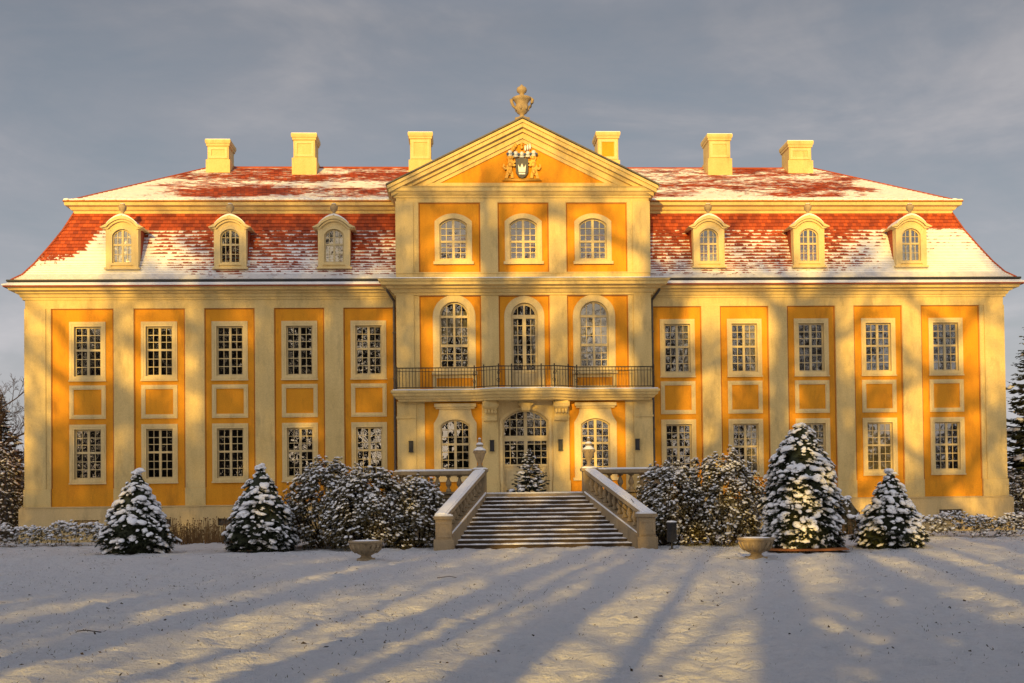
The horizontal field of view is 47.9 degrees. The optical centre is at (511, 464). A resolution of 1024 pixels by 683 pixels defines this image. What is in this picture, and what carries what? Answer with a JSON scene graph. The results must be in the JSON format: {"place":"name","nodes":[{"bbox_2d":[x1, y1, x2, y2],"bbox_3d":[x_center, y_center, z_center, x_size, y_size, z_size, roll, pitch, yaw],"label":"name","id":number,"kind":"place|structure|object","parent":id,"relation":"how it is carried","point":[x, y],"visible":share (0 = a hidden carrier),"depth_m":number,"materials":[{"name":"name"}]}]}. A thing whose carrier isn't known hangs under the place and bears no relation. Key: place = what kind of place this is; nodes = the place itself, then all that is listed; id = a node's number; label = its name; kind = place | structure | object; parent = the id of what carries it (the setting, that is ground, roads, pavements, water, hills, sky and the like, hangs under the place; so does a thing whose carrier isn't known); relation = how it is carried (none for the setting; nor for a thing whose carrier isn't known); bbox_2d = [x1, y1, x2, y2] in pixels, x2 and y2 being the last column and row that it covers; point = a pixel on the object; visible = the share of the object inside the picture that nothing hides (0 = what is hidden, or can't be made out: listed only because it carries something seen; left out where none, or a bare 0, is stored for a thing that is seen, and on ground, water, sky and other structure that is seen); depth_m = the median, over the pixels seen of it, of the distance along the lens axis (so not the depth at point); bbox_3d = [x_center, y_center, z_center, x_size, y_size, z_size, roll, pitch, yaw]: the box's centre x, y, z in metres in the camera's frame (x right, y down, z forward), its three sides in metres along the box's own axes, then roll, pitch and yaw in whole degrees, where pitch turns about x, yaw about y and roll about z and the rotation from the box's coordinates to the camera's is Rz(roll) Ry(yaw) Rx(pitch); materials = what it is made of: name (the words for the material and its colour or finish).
{"place":"outdoors","nodes":[
{"label":"outdoors","id":0,"kind":"place"},
{"bbox_2d":[0,502,1023,682],"bbox_3d":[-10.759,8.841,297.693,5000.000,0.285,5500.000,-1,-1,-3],"label":"ground","id":1,"kind":"structure","parent":0,"point":[815,650],"depth_m":17.84,"materials":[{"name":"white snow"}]},
{"bbox_2d":[0,442,23,540],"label":"evergreen shrub","id":2,"kind":"object","parent":1,"relation":"on","point":[7,465],"visible":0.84,"depth_m":49.39,"materials":[{"name":"green plant"}]},
{"bbox_2d":[0,373,23,469],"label":"bare tree","id":3,"kind":"object","parent":1,"relation":"on","point":[4,416],"visible":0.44,"depth_m":54.39,"materials":[{"name":"brown plant"}]},
{"bbox_2d":[0,395,23,469],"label":"spruce tree","id":4,"kind":"object","parent":1,"relation":"on","point":[3,428],"visible":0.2,"depth_m":55.97,"materials":[{"name":"green plant"}]},
{"bbox_2d":[0,470,25,538],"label":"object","id":5,"kind":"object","parent":1,"relation":"on","point":[7,497],"depth_m":51.61,"materials":[{"name":"brown plant"}]},
{"bbox_2d":[0,519,105,546],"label":"hedge","id":6,"kind":"object","parent":1,"relation":"on","point":[92,529],"visible":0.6,"depth_m":42.59,"materials":[{"name":"green plant"}]},
{"bbox_2d":[93,468,181,554],"bbox_3d":[-12.281,1.579,37.554,2.838,2.928,2.655,-1,-1,-3],"label":"clipped conifer","id":7,"kind":"object","parent":1,"relation":"on","point":[136,519],"visible":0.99,"depth_m":36.91,"materials":[{"name":"green plant"}]},
{"bbox_2d":[221,463,299,552],"bbox_3d":[-8.404,1.481,38.402,2.611,3.045,2.566,-1,-1,-3],"label":"clipped conifer","id":8,"kind":"object","parent":1,"relation":"on","point":[262,515],"visible":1,"depth_m":37.79,"materials":[{"name":"green plant"}]},
{"bbox_2d":[281,455,372,548],"bbox_3d":[-6.538,1.337,40.454,3.384,3.310,3.012,0,-1,-21],"label":"evergreen shrub","id":9,"kind":"object","parent":1,"relation":"on","point":[304,493],"visible":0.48,"depth_m":39.71,"materials":[{"name":"green plant"}]},
{"bbox_2d":[348,540,383,560],"bbox_3d":[-4.080,2.433,32.200,1.000,0.640,1.000,-1,-1,-3],"label":"bowl planter","id":10,"kind":"object","parent":1,"relation":"on","point":[365,549],"visible":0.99,"depth_m":31.90,"materials":[{"name":"stone"}]},
{"bbox_2d":[318,465,420,550],"bbox_3d":[-4.755,1.483,38.876,3.316,2.904,2.663,-1,-1,15],"label":"evergreen shrub","id":11,"kind":"object","parent":1,"relation":"on","point":[344,515],"visible":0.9,"depth_m":38.16,"materials":[{"name":"green plant"}]},
{"bbox_2d":[375,471,444,547],"bbox_3d":[-3.338,1.577,39.153,2.871,2.697,2.394,-1,-1,-3],"label":"evergreen shrub","id":12,"kind":"object","parent":1,"relation":"on","point":[431,494],"visible":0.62,"depth_m":38.52,"materials":[{"name":"green plant"}]},
{"bbox_2d":[1,84,1023,542],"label":"palace","id":13,"kind":"structure","parent":1,"relation":"on","point":[201,342],"depth_m":47.92,"materials":[{"name":"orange paint"}]},
{"bbox_2d":[68,322,105,381],"bbox_3d":[-17.454,-4.617,47.440,1.520,2.460,0.275,-1,-1,-3],"label":"window","id":14,"kind":"structure","parent":13,"relation":"in","point":[73,326],"depth_m":47.36,"materials":[{"name":"stone"}]},
{"bbox_2d":[69,424,105,484],"bbox_3d":[-17.406,-0.394,47.343,1.520,2.450,0.275,-1,-1,-3],"label":"window","id":15,"kind":"structure","parent":13,"relation":"in","point":[73,429],"depth_m":47.26,"materials":[{"name":"stone"}]},
{"bbox_2d":[140,321,177,380],"bbox_3d":[-14.548,-4.648,47.573,1.520,2.460,0.275,-1,-1,-3],"label":"window","id":16,"kind":"structure","parent":13,"relation":"in","point":[145,376],"depth_m":47.49,"materials":[{"name":"stone"}]},
{"bbox_2d":[141,424,177,483],"bbox_3d":[-14.499,-0.424,47.476,1.520,2.450,0.275,-1,-1,-3],"label":"window","id":17,"kind":"structure","parent":13,"relation":"in","point":[145,428],"depth_m":47.40,"materials":[{"name":"stone"}]},
{"bbox_2d":[211,321,247,380],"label":"window","id":18,"kind":"structure","parent":13,"relation":"in","point":[215,325],"depth_m":47.62,"materials":[{"name":"stone"}]},
{"bbox_2d":[212,423,248,482],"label":"window","id":19,"kind":"structure","parent":13,"relation":"in","point":[216,478],"depth_m":47.53,"materials":[{"name":"stone"}]},
{"bbox_2d":[281,321,317,379],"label":"window","id":20,"kind":"structure","parent":13,"relation":"in","point":[285,325],"depth_m":47.76,"materials":[{"name":"stone"}]},
{"bbox_2d":[282,423,317,481],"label":"window","id":21,"kind":"structure","parent":13,"relation":"in","point":[285,426],"depth_m":47.67,"materials":[{"name":"stone"}]},
{"bbox_2d":[350,320,386,379],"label":"window","id":22,"kind":"structure","parent":13,"relation":"in","point":[354,325],"depth_m":47.89,"materials":[{"name":"stone"}]},
{"bbox_2d":[351,422,386,479],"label":"window","id":23,"kind":"structure","parent":13,"relation":"in","point":[355,426],"depth_m":47.81,"materials":[{"name":"stone"}]},
{"bbox_2d":[433,213,473,263],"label":"window","id":24,"kind":"structure","parent":13,"relation":"in","point":[452,217],"depth_m":47.64,"materials":[{"name":"wood"}]},
{"bbox_2d":[432,296,477,374],"bbox_3d":[-2.387,-5.333,47.689,1.880,3.304,0.481,-1,-1,-3],"label":"window","id":25,"kind":"structure","parent":13,"relation":"in","point":[446,323],"depth_m":47.62,"materials":[{"name":"wood"}]},
{"bbox_2d":[433,403,476,481],"bbox_3d":[-2.330,-0.879,47.467,1.900,3.220,0.420,-1,-1,-3],"label":"window","id":26,"kind":"structure","parent":13,"relation":"in","point":[448,412],"depth_m":47.43,"materials":[{"name":"stone"}]},
{"bbox_2d":[504,213,543,263],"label":"window","id":27,"kind":"structure","parent":13,"relation":"in","point":[522,217],"depth_m":47.77,"materials":[{"name":"wood"}]},
{"bbox_2d":[504,296,544,386],"bbox_3d":[0.513,-4.979,47.852,1.660,3.970,0.421,-1,-1,-3],"label":"balcony door","id":28,"kind":"structure","parent":13,"relation":"in","point":[537,333],"depth_m":47.75,"materials":[{"name":"wood"}]},
{"bbox_2d":[498,401,553,491],"bbox_3d":[0.567,-0.708,47.647,2.250,3.820,0.355,-1,-1,-3],"label":"entrance door","id":29,"kind":"structure","parent":13,"relation":"in","point":[507,472],"depth_m":47.62,"materials":[{"name":"wood"}]},
{"bbox_2d":[573,213,613,263],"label":"window","id":30,"kind":"structure","parent":13,"relation":"in","point":[592,217],"depth_m":47.91,"materials":[{"name":"wood"}]},
{"bbox_2d":[573,295,617,373],"bbox_3d":[3.407,-5.394,47.954,1.880,3.304,0.481,-1,-1,-3],"label":"window","id":31,"kind":"structure","parent":13,"relation":"in","point":[603,326],"depth_m":47.88,"materials":[{"name":"wood"}]},
{"bbox_2d":[573,402,618,480],"bbox_3d":[3.464,-0.940,47.731,1.900,3.220,0.420,-1,-1,-3],"label":"window","id":32,"kind":"structure","parent":13,"relation":"in","point":[588,411],"depth_m":47.70,"materials":[{"name":"stone"}]},
{"bbox_2d":[660,319,695,377],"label":"window","id":33,"kind":"structure","parent":13,"relation":"in","point":[684,332],"depth_m":48.50,"materials":[{"name":"wood"}]},
{"bbox_2d":[661,419,696,477],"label":"window","id":34,"kind":"structure","parent":13,"relation":"in","point":[691,423],"depth_m":48.39,"materials":[{"name":"stone"}]},
{"bbox_2d":[727,319,762,376],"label":"window","id":35,"kind":"structure","parent":13,"relation":"in","point":[751,332],"depth_m":48.63,"materials":[{"name":"wood"}]},
{"bbox_2d":[728,419,763,476],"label":"window","id":36,"kind":"structure","parent":13,"relation":"in","point":[753,446],"depth_m":48.62,"materials":[{"name":"stone"}]},
{"bbox_2d":[794,318,829,376],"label":"window","id":37,"kind":"structure","parent":13,"relation":"in","point":[824,338],"depth_m":48.74,"materials":[{"name":"wood"}]},
{"bbox_2d":[795,418,830,466],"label":"window","id":38,"kind":"structure","parent":13,"relation":"in","point":[821,426],"depth_m":48.67,"materials":[{"name":"stone"}]},
{"bbox_2d":[861,318,896,375],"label":"window","id":39,"kind":"structure","parent":13,"relation":"in","point":[891,338],"depth_m":48.87,"materials":[{"name":"wood"}]},
{"bbox_2d":[863,418,898,475],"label":"window","id":40,"kind":"structure","parent":13,"relation":"in","point":[880,441],"depth_m":48.89,"materials":[{"name":"stone"}]},
{"bbox_2d":[928,318,963,375],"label":"window","id":41,"kind":"structure","parent":13,"relation":"in","point":[958,322],"depth_m":49.00,"materials":[{"name":"wood"}]},
{"bbox_2d":[930,417,966,474],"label":"window","id":42,"kind":"structure","parent":13,"relation":"in","point":[961,470],"depth_m":48.90,"materials":[{"name":"stone"}]},
{"bbox_2d":[167,509,861,544],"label":"dry perennials","id":43,"kind":"object","parent":1,"relation":"on","point":[205,537],"visible":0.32,"depth_m":43.62,"materials":[{"name":"brown plant"}]},
{"bbox_2d":[394,466,671,550],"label":"staircase","id":44,"kind":"structure","parent":1,"relation":"on","point":[472,512],"depth_m":39.69,"materials":[{"name":"stone"}]},
{"bbox_2d":[473,438,485,467],"bbox_3d":[-1.179,-0.418,42.111,0.455,1.097,0.458,-1,-1,20],"label":"stone urn","id":45,"kind":"object","parent":44,"relation":"on","point":[479,451],"visible":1,"depth_m":42.00,"materials":[{"name":"beige stone"}]},
{"bbox_2d":[506,448,549,491],"bbox_3d":[0.652,0.264,44.086,1.566,1.752,1.781,-1,-1,17],"label":"fir","id":46,"kind":"object","parent":44,"relation":"on","point":[523,478],"visible":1,"depth_m":43.91,"materials":[{"name":"green plant"}]},
{"bbox_2d":[582,437,594,465],"bbox_3d":[2.816,-0.460,42.294,0.455,1.097,0.458,-1,-1,20],"label":"stone urn","id":47,"kind":"object","parent":44,"relation":"on","point":[588,450],"visible":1,"depth_m":42.18,"materials":[{"name":"beige stone"}]},
{"bbox_2d":[616,460,710,545],"bbox_3d":[5.308,1.335,39.189,2.947,2.984,3.164,-2,-2,33],"label":"evergreen shrub","id":48,"kind":"object","parent":1,"relation":"on","point":[677,476],"visible":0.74,"depth_m":38.65,"materials":[{"name":"green plant"}]},
{"bbox_2d":[666,520,676,549],"bbox_3d":[5.040,2.260,36.323,0.350,0.965,0.350,-1,-1,-3],"label":"litter bin","id":49,"kind":"object","parent":1,"relation":"on","point":[671,531],"visible":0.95,"depth_m":36.20,"materials":[{"name":"metal"}]},
{"bbox_2d":[669,445,765,545],"bbox_3d":[7.183,1.081,39.339,3.260,3.456,3.380,-2,-2,40],"label":"evergreen shrub","id":50,"kind":"object","parent":1,"relation":"on","point":[729,470],"visible":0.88,"depth_m":38.50,"materials":[{"name":"green plant"}]},
{"bbox_2d":[737,537,774,559],"bbox_3d":[6.565,2.278,30.985,1.020,0.653,1.020,-1,-1,-3],"label":"bowl planter","id":51,"kind":"object","parent":1,"relation":"on","point":[756,547],"visible":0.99,"depth_m":30.69,"materials":[{"name":"stone"}]},
{"bbox_2d":[757,422,845,552],"bbox_3d":[8.958,0.720,35.526,2.756,4.013,2.876,-1,-1,-3],"label":"spruce tree","id":52,"kind":"object","parent":1,"relation":"on","point":[801,499],"visible":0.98,"depth_m":34.73,"materials":[{"name":"green plant"}]},
{"bbox_2d":[767,546,849,550],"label":"needle litter","id":53,"kind":"object","parent":1,"relation":"on","point":[812,549],"visible":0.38,"depth_m":34.36,"materials":[{"name":"brown plant"}]},
{"bbox_2d":[841,495,859,534],"bbox_3d":[13.263,2.079,45.357,1.577,1.702,1.594,-1,-1,-3],"label":"round shrub","id":54,"kind":"object","parent":1,"relation":"on","point":[851,512],"visible":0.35,"depth_m":44.99,"materials":[{"name":"green plant"}]},
{"bbox_2d":[848,468,929,548],"bbox_3d":[11.899,1.438,36.089,2.445,2.626,2.622,-1,-1,-3],"label":"clipped conifer","id":55,"kind":"object","parent":1,"relation":"on","point":[891,516],"visible":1,"depth_m":35.58,"materials":[{"name":"green plant"}]},
{"bbox_2d":[920,510,1023,537],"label":"hedge","id":56,"kind":"object","parent":1,"relation":"on","point":[1012,519],"visible":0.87,"depth_m":42.84,"materials":[{"name":"green plant"}]},
{"bbox_2d":[1006,327,1023,518],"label":"spruce tree","id":57,"kind":"object","parent":1,"relation":"on","point":[1016,458],"visible":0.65,"depth_m":58.29,"materials":[{"name":"green plant"}]},
{"bbox_2d":[1007,468,1023,526],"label":"evergreen shrub","id":58,"kind":"object","parent":1,"relation":"on","point":[1017,492],"visible":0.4,"depth_m":51.02,"materials":[{"name":"green plant"}]},
{"bbox_2d":[0,0,1023,483],"label":"sky","id":59,"kind":"structure","parent":0,"point":[96,96],"materials":[{"name":"grey"}]},
{"bbox_2d":[2,537,1023,681],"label":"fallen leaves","id":60,"kind":"object","parent":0,"point":[441,598],"visible":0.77,"depth_m":17.63,"materials":[{"name":"brown plant"}]}
]}

